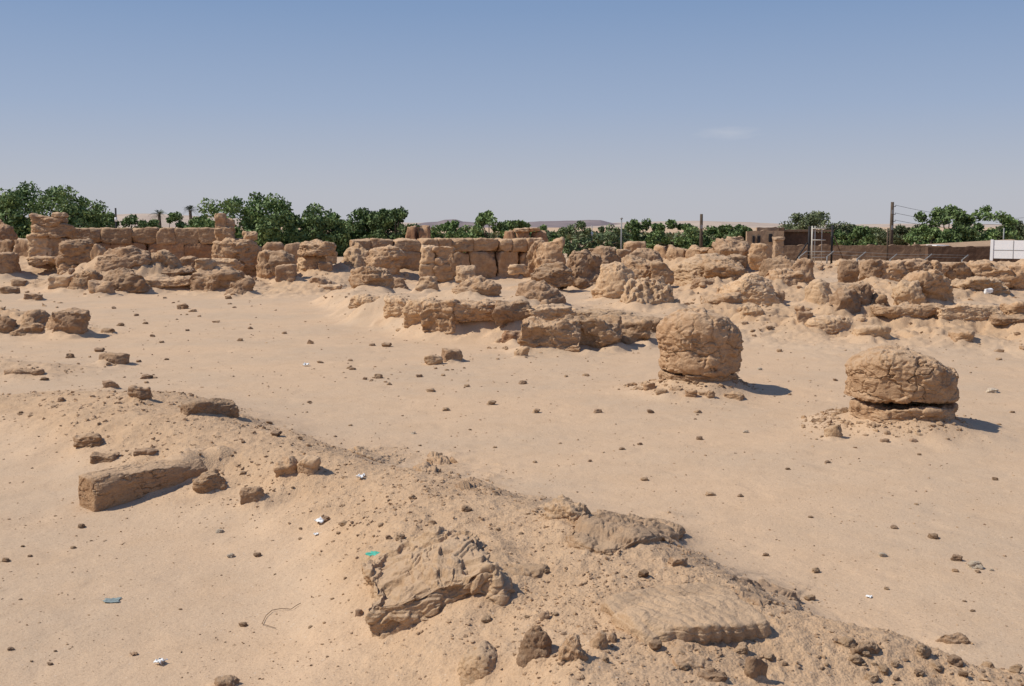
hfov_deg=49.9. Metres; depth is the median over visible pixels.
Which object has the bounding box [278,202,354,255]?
neem tree
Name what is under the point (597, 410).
loose stone
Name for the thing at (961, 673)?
clod
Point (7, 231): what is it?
boulder
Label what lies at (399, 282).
boulder
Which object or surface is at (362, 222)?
neem tree
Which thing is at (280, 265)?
rubble pier
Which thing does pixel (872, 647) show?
broken stone
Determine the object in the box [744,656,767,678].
broken stone
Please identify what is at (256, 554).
loose stone
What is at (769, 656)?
clod
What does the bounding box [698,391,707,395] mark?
broken stone
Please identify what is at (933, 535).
loose stone
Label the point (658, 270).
boulder
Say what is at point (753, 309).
boulder
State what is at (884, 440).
loose stone
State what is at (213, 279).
boulder
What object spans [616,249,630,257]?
boulder
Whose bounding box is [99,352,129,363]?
boulder
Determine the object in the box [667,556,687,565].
broken stone
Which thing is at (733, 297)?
boulder
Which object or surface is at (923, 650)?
clod
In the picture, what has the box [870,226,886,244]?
feathery tree
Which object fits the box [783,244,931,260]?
compound wall
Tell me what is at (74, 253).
column stump
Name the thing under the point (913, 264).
boulder
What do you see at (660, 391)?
broken stone
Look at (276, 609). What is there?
twig
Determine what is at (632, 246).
brick cube
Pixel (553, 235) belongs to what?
neem tree
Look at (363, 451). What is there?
broken stone
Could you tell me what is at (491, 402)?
loose stone
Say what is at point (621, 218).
lamp post
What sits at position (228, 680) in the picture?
broken stone
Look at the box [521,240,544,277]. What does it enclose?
boulder
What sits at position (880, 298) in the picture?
boulder
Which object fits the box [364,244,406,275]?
boulder
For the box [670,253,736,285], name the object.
boulder
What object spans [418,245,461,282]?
stone pier
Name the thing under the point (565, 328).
platform wall
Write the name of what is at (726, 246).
boulder
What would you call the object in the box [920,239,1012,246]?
mud roofed house
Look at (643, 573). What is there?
clod
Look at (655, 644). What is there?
clod
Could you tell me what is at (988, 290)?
plastic bag
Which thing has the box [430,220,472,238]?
neem tree
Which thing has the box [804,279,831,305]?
boulder
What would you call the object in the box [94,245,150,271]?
boulder
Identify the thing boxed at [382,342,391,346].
loose stone
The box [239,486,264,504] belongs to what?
broken stone
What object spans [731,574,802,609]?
layered outcrop
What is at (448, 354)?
block
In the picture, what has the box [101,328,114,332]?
boulder
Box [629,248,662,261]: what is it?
boulder
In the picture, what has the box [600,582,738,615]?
rippled slab
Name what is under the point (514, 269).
boulder
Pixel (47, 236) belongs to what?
stone pier
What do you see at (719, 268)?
boulder
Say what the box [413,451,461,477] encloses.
broken stone
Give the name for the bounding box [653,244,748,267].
long wall
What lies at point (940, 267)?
boulder
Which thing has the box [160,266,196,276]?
boulder
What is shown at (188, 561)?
ground
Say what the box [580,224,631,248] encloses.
feathery tree
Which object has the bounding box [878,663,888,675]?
clod
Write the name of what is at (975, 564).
plastic bag
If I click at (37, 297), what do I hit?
boulder
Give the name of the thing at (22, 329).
boulder
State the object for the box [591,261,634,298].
boulder
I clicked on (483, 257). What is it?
wall
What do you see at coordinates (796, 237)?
mud brick house
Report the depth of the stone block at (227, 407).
13.21 m
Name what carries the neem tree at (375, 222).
on the ground
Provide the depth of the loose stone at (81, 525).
9.70 m
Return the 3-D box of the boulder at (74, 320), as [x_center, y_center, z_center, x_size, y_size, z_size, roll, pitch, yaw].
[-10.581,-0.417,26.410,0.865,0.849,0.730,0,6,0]
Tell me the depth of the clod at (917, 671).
5.79 m
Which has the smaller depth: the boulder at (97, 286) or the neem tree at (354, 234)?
the boulder at (97, 286)
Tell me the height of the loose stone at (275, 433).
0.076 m
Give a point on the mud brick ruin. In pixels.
(765, 235)
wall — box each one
[0,239,28,256]
[72,227,216,259]
[262,242,300,271]
[348,293,530,342]
[349,237,542,277]
[517,304,662,351]
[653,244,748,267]
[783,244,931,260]
[925,246,1019,261]
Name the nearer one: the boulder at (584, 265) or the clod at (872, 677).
the clod at (872, 677)
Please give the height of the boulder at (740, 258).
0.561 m
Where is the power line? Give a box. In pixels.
[897,213,1000,224]
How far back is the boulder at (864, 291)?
26.15 m
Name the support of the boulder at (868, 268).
on the ground
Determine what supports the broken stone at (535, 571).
on the ground
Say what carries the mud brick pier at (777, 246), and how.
on the ground
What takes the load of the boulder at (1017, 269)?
on the ground
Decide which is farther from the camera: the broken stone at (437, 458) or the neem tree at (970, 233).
the neem tree at (970, 233)
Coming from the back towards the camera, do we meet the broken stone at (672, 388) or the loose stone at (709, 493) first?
the broken stone at (672, 388)
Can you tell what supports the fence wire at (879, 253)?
attached to the fence post
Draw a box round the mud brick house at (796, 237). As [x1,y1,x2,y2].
[784,230,833,245]
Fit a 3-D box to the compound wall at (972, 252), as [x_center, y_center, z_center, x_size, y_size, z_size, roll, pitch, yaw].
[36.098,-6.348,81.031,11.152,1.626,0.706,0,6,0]
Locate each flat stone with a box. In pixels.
[183,448,205,450]
[424,354,442,364]
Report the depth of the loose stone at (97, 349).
23.27 m
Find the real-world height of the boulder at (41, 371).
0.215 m
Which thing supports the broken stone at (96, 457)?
on the ground
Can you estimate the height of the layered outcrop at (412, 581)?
0.565 m
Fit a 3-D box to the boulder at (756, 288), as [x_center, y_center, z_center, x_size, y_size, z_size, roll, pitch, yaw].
[7.341,-1.531,34.218,1.945,1.316,1.558,0,6,0]
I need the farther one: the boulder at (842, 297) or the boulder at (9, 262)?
the boulder at (9, 262)
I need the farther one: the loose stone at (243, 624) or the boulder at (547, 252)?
the boulder at (547, 252)
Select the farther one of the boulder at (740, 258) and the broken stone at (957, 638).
the boulder at (740, 258)
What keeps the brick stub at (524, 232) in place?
on the ground
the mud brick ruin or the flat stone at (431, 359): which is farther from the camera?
the mud brick ruin
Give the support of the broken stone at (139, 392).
on the ground
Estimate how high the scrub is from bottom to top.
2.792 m
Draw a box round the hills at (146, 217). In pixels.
[27,214,1000,226]
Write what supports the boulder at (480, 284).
on the ground
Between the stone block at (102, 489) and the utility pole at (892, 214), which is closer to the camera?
the stone block at (102, 489)
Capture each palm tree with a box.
[150,210,163,226]
[183,205,199,219]
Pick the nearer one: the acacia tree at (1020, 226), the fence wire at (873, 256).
the fence wire at (873, 256)
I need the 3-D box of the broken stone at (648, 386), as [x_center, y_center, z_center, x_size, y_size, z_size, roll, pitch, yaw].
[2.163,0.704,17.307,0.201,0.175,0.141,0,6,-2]
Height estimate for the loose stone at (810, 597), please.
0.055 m
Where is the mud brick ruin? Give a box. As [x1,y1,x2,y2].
[746,227,784,257]
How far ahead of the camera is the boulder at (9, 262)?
52.54 m
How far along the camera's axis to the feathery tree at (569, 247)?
91.57 m
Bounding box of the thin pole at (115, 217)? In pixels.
[114,208,116,227]
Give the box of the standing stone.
[90,244,106,259]
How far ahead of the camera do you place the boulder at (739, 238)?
57.30 m
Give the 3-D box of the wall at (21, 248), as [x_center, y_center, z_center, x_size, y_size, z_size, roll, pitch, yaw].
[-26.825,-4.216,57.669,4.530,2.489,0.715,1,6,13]
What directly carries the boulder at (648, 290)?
on the ground
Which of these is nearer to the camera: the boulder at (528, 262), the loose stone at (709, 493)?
the loose stone at (709, 493)
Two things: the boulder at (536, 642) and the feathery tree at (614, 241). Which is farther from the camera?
the feathery tree at (614, 241)
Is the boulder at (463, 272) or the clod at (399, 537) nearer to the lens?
the clod at (399, 537)
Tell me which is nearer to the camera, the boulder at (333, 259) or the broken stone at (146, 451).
the broken stone at (146, 451)
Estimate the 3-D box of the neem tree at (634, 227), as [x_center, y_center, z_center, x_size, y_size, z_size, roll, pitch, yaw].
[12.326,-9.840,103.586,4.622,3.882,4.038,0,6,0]
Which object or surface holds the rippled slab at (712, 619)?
on the ground
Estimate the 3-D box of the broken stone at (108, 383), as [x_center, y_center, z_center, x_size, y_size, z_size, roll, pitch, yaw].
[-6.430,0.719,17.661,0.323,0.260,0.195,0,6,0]
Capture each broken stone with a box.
[72,433,103,446]
[90,451,119,463]
[102,380,119,387]
[127,385,151,399]
[133,447,157,455]
[214,675,239,685]
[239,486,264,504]
[348,446,405,464]
[355,609,362,616]
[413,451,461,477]
[415,276,438,290]
[456,476,501,495]
[502,562,548,578]
[514,346,529,355]
[539,611,549,620]
[643,382,655,390]
[656,388,667,394]
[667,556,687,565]
[669,386,682,390]
[685,389,697,396]
[697,667,727,681]
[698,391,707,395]
[707,390,714,397]
[724,391,744,399]
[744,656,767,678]
[850,641,879,654]
[935,632,970,643]
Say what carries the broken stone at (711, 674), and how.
on the ground
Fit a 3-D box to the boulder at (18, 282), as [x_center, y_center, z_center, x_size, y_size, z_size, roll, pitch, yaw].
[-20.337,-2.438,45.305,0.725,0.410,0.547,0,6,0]
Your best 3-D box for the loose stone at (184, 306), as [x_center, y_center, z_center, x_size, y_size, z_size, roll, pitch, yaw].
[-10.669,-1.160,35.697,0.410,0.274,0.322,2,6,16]
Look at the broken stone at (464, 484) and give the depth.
9.45 m
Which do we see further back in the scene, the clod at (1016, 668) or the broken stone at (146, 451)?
the broken stone at (146, 451)
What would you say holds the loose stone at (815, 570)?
on the ground
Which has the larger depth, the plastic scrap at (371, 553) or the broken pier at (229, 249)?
the broken pier at (229, 249)
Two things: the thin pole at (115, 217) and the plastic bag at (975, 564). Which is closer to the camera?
the plastic bag at (975, 564)
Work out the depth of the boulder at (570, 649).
5.59 m
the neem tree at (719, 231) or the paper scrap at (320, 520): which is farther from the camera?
the neem tree at (719, 231)
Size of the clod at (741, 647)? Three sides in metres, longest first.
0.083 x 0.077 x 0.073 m
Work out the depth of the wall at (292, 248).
55.89 m
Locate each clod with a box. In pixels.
[322,516,329,521]
[339,520,346,525]
[395,533,404,540]
[461,505,471,511]
[481,615,490,623]
[602,656,608,662]
[638,569,648,577]
[649,639,661,649]
[679,662,690,669]
[735,642,748,654]
[762,653,775,660]
[837,636,856,648]
[847,654,863,663]
[859,650,871,656]
[864,672,878,683]
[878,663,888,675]
[891,659,899,666]
[893,676,900,680]
[914,669,924,675]
[916,643,931,657]
[930,661,943,671]
[947,654,963,666]
[958,670,967,676]
[981,661,994,668]
[1009,664,1022,672]
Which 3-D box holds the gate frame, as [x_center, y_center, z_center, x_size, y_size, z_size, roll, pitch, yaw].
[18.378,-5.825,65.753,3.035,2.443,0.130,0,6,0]
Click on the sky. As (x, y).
(758, 111)
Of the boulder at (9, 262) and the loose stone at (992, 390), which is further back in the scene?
the boulder at (9, 262)
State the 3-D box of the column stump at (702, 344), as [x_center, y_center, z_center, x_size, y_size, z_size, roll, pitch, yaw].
[2.994,0.132,17.637,1.404,1.435,1.418,0,6,0]
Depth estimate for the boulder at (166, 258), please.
45.18 m
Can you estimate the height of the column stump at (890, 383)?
1.142 m
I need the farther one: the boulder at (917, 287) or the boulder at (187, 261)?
the boulder at (187, 261)
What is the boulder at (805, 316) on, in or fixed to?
on the ground
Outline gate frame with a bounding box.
[795,225,843,263]
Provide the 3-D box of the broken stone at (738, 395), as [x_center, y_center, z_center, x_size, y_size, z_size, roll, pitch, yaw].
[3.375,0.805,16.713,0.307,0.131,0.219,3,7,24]
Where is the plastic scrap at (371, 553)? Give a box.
[365,551,379,555]
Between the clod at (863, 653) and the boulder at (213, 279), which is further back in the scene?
the boulder at (213, 279)
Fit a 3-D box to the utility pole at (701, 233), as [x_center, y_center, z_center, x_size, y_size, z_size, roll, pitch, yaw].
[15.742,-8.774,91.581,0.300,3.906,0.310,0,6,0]
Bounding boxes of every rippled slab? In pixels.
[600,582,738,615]
[612,594,771,644]
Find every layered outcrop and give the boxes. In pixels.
[361,526,514,638]
[566,509,685,554]
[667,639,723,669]
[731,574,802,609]
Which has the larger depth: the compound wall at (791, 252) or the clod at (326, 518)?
the compound wall at (791, 252)
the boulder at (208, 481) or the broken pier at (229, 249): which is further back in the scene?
the broken pier at (229, 249)
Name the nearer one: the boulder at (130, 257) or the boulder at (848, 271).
the boulder at (130, 257)
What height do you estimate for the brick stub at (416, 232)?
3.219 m
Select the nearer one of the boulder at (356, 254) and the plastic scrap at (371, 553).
the plastic scrap at (371, 553)
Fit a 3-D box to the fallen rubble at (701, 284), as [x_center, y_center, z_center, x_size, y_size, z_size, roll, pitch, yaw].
[-0.189,-2.666,43.585,68.389,1.617,41.826,0,6,0]
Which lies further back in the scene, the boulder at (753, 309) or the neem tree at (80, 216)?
the neem tree at (80, 216)
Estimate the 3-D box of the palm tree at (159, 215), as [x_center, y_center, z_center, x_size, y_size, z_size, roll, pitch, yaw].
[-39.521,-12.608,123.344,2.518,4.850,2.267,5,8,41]
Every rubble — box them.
[0,257,1023,436]
[47,255,992,321]
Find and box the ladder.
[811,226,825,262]
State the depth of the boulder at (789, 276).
38.11 m
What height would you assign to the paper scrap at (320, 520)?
0.043 m
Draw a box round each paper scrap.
[153,658,167,663]
[314,517,324,522]
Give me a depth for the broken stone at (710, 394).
16.57 m
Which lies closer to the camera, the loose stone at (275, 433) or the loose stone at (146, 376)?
the loose stone at (275, 433)
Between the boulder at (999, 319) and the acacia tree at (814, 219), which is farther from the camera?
the acacia tree at (814, 219)
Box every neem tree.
[0,181,118,237]
[1,195,24,238]
[90,209,119,225]
[118,214,162,228]
[147,211,188,227]
[183,191,304,246]
[184,215,206,227]
[267,212,309,238]
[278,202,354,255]
[332,207,372,239]
[349,207,403,240]
[362,206,421,239]
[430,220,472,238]
[459,210,517,251]
[500,219,530,236]
[530,224,566,241]
[622,218,664,240]
[643,219,705,248]
[696,224,752,247]
[833,225,877,245]
[903,223,962,244]
[914,204,980,243]
[952,205,1021,240]
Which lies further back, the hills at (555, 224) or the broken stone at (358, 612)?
the hills at (555, 224)
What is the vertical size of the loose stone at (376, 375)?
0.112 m
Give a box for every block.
[78,459,207,511]
[180,398,239,417]
[441,348,462,361]
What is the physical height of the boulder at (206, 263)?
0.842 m
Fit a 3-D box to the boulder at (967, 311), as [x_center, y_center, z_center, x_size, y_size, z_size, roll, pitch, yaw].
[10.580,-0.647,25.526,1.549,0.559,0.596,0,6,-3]
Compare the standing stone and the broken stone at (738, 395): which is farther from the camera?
the standing stone
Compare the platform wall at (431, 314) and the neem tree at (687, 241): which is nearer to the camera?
the platform wall at (431, 314)
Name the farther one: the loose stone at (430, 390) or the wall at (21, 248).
the wall at (21, 248)
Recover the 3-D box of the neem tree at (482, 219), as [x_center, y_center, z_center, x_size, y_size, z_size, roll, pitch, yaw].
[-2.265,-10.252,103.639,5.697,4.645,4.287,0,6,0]
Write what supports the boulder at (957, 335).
on the ground
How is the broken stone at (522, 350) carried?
on the ground
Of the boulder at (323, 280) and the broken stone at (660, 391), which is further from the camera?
the boulder at (323, 280)
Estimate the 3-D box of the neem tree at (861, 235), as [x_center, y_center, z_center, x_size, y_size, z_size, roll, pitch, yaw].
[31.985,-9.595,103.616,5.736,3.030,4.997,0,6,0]
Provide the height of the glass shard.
0.012 m
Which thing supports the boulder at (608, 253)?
on the ground
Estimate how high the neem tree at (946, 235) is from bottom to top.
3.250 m
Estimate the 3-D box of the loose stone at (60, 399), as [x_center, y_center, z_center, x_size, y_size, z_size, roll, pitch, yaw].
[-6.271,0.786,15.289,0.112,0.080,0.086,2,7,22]
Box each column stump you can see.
[54,238,94,274]
[296,239,336,272]
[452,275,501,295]
[655,307,743,382]
[844,345,959,422]
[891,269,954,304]
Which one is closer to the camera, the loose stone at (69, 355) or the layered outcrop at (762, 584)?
the layered outcrop at (762, 584)
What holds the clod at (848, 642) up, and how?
on the ground
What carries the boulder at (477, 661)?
on the ground
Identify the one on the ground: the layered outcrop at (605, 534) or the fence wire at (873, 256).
the layered outcrop at (605, 534)
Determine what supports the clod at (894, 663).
on the ground
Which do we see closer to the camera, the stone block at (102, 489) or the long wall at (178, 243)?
the stone block at (102, 489)
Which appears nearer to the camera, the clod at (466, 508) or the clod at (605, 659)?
the clod at (605, 659)
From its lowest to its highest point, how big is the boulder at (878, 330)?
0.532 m
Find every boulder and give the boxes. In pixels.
[0,219,17,245]
[0,252,20,273]
[0,286,19,293]
[0,315,17,333]
[4,368,44,374]
[10,321,44,335]
[11,279,26,285]
[21,309,50,326]
[23,293,42,300]
[45,315,53,329]
[48,274,73,288]
[51,307,90,333]
[67,270,102,289]
[88,279,115,293]
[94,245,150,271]
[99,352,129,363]
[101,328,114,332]
[102,267,150,292]
[144,275,190,288]
[150,249,181,268]
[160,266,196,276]
[179,256,198,267]
[188,267,244,291]
[192,468,226,493]
[194,258,216,269]
[224,277,255,295]
[273,456,297,477]
[297,454,320,475]
[307,277,331,284]
[318,261,332,271]
[318,284,342,289]
[326,252,337,263]
[340,242,368,268]
[348,266,394,288]
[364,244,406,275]
[394,277,408,288]
[455,265,475,282]
[457,640,497,685]
[507,264,525,274]
[515,280,565,303]
[516,625,551,667]
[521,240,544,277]
[530,261,574,288]
[532,237,565,268]
[544,494,593,524]
[558,632,588,664]
[566,249,608,288]
[589,630,608,649]
[591,245,621,262]
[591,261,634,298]
[607,632,616,642]
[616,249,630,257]
[620,275,679,303]
[621,254,660,279]
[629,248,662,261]
[650,262,674,284]
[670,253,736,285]
[690,277,715,288]
[700,257,747,280]
[700,292,742,303]
[712,237,750,267]
[719,273,780,305]
[722,254,746,266]
[727,236,743,240]
[740,304,763,318]
[748,243,768,270]
[758,255,794,276]
[764,268,805,285]
[774,288,784,303]
[790,257,814,283]
[796,311,812,322]
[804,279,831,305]
[805,314,852,333]
[828,286,862,314]
[837,260,859,282]
[848,283,872,304]
[851,325,890,338]
[858,259,882,280]
[869,303,944,318]
[870,292,890,306]
[880,259,909,281]
[902,258,932,277]
[930,260,949,275]
[934,303,1002,320]
[945,262,971,279]
[948,330,974,341]
[950,276,1010,294]
[965,261,1017,287]
[989,314,1023,325]
[999,301,1023,314]
[1009,262,1023,289]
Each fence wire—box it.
[803,254,955,257]
[807,251,940,254]
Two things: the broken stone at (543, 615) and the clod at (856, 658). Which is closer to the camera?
the clod at (856, 658)
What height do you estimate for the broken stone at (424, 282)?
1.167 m
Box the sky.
[0,0,1023,223]
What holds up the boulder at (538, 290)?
on the ground
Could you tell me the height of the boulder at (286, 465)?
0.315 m
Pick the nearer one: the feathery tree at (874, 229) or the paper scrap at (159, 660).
the paper scrap at (159, 660)
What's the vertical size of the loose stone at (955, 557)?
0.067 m
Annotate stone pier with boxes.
[26,212,77,266]
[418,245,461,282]
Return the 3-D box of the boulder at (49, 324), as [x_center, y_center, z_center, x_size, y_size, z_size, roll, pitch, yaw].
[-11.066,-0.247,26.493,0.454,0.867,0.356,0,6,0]
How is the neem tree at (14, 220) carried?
on the ground
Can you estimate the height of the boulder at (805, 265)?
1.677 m
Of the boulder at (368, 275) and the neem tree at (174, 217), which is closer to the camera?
the boulder at (368, 275)
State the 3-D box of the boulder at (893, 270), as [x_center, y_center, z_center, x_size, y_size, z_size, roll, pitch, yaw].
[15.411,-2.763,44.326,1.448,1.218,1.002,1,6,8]
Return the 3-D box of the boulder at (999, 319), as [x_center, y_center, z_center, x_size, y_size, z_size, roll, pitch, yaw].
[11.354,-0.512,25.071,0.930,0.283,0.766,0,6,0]
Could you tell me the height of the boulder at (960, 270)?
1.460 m
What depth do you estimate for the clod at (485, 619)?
6.51 m
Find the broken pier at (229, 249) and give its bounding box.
[211,213,261,276]
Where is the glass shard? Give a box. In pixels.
[102,597,121,602]
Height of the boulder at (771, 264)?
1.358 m
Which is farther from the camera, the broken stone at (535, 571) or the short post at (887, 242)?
the short post at (887, 242)
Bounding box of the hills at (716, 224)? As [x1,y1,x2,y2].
[584,222,780,227]
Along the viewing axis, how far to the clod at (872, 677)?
5.73 m
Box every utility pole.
[699,214,702,247]
[889,202,895,244]
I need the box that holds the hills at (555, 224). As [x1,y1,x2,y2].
[404,219,618,227]
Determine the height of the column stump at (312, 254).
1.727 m
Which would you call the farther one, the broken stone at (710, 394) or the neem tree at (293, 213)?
the neem tree at (293, 213)
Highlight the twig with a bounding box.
[262,603,299,627]
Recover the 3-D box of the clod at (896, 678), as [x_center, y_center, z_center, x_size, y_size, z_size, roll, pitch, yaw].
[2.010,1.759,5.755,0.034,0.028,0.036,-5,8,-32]
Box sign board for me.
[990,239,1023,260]
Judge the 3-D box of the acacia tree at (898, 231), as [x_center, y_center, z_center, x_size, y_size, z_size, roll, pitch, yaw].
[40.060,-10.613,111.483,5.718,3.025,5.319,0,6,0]
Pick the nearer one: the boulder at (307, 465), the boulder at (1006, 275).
the boulder at (307, 465)
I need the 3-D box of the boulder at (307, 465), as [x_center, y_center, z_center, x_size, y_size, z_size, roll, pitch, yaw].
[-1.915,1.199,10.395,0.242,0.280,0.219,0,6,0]
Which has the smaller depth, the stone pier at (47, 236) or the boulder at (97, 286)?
the boulder at (97, 286)
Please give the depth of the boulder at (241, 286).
41.40 m
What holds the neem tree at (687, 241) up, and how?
on the ground
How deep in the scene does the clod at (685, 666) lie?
5.60 m
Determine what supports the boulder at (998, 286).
on the ground
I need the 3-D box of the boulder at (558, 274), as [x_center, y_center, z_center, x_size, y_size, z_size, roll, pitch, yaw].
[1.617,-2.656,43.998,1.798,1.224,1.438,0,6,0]
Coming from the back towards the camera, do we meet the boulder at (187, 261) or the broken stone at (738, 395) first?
the boulder at (187, 261)
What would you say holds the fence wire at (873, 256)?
attached to the fence post
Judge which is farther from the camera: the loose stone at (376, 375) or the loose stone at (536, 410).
the loose stone at (376, 375)
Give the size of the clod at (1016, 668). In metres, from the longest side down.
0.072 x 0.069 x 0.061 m
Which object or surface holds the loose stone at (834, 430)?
on the ground
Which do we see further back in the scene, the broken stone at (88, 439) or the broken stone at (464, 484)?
the broken stone at (88, 439)
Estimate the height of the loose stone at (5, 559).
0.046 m
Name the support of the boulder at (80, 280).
on the ground
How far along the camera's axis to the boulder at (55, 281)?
43.48 m
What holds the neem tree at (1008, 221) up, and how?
on the ground
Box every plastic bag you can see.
[967,560,983,569]
[984,288,993,293]
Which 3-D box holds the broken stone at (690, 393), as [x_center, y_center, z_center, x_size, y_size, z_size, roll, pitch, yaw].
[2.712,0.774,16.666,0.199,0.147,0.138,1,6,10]
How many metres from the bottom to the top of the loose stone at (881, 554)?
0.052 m
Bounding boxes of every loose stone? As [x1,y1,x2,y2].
[1,558,9,561]
[57,397,65,401]
[65,353,74,357]
[78,523,85,527]
[94,347,104,351]
[140,374,152,378]
[177,303,188,308]
[238,622,247,626]
[253,552,261,556]
[271,430,281,436]
[374,373,382,377]
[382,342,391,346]
[426,388,435,391]
[487,400,495,404]
[532,408,539,412]
[593,409,601,412]
[705,491,715,495]
[804,594,815,600]
[812,567,819,572]
[824,424,842,436]
[878,552,887,556]
[880,438,888,441]
[927,533,938,538]
[950,554,962,560]
[986,388,998,392]
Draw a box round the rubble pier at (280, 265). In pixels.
[256,249,297,281]
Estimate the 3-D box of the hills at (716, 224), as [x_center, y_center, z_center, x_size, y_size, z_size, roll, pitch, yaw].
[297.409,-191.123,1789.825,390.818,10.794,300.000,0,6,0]
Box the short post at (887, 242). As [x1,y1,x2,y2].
[886,228,888,260]
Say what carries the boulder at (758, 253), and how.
on the ground
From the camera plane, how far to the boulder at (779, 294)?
34.47 m
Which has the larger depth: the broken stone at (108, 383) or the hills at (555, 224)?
the hills at (555, 224)
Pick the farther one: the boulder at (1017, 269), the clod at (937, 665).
the boulder at (1017, 269)
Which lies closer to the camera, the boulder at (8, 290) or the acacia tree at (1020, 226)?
the boulder at (8, 290)
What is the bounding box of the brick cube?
[623,241,645,252]
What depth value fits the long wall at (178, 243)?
57.29 m
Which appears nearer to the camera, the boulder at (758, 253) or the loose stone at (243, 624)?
the loose stone at (243, 624)
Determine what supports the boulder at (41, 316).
on the ground
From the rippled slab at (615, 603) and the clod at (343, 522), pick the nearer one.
the rippled slab at (615, 603)
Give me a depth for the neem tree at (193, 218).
102.53 m
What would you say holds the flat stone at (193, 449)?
on the ground
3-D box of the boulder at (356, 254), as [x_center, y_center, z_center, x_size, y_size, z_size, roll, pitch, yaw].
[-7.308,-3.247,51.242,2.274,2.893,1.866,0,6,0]
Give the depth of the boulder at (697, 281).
38.90 m
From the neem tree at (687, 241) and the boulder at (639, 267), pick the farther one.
the neem tree at (687, 241)
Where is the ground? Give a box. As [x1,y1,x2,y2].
[0,227,1023,685]
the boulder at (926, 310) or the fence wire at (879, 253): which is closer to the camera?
the boulder at (926, 310)
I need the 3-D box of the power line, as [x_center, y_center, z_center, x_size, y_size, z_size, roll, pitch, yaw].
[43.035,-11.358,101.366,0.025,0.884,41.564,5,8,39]
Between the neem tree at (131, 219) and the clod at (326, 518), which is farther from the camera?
the neem tree at (131, 219)
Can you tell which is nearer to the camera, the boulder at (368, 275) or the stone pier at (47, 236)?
the boulder at (368, 275)
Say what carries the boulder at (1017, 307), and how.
on the ground
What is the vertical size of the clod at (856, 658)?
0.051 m
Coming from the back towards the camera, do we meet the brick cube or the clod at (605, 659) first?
the brick cube
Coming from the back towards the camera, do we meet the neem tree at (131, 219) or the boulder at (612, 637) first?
the neem tree at (131, 219)
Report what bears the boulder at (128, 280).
on the ground
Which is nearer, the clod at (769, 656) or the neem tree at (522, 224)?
the clod at (769, 656)
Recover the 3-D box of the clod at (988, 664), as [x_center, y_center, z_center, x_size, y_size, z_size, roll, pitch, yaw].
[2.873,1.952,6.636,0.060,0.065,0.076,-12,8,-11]
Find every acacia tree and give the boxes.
[777,210,856,239]
[876,223,919,244]
[996,219,1023,239]
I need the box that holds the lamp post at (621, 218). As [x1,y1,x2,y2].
[620,217,622,248]
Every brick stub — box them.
[405,225,430,238]
[503,227,548,241]
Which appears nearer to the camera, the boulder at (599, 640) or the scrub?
the boulder at (599, 640)
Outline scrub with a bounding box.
[394,230,1022,240]
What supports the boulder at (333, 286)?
on the ground
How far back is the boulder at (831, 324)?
25.30 m
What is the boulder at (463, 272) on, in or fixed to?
on the ground
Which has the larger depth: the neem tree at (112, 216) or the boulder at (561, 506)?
the neem tree at (112, 216)
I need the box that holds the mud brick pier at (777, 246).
[772,236,784,257]
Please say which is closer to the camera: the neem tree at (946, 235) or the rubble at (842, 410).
the rubble at (842, 410)
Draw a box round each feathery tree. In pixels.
[557,220,610,256]
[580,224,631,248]
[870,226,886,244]
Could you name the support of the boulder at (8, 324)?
on the ground
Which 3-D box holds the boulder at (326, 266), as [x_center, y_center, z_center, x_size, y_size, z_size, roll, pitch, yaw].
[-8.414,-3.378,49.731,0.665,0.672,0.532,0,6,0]
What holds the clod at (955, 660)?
on the ground
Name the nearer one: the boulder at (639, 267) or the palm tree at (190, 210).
the boulder at (639, 267)
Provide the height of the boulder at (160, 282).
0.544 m
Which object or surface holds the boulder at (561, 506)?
on the ground
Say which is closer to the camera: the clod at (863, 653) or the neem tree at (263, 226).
the clod at (863, 653)

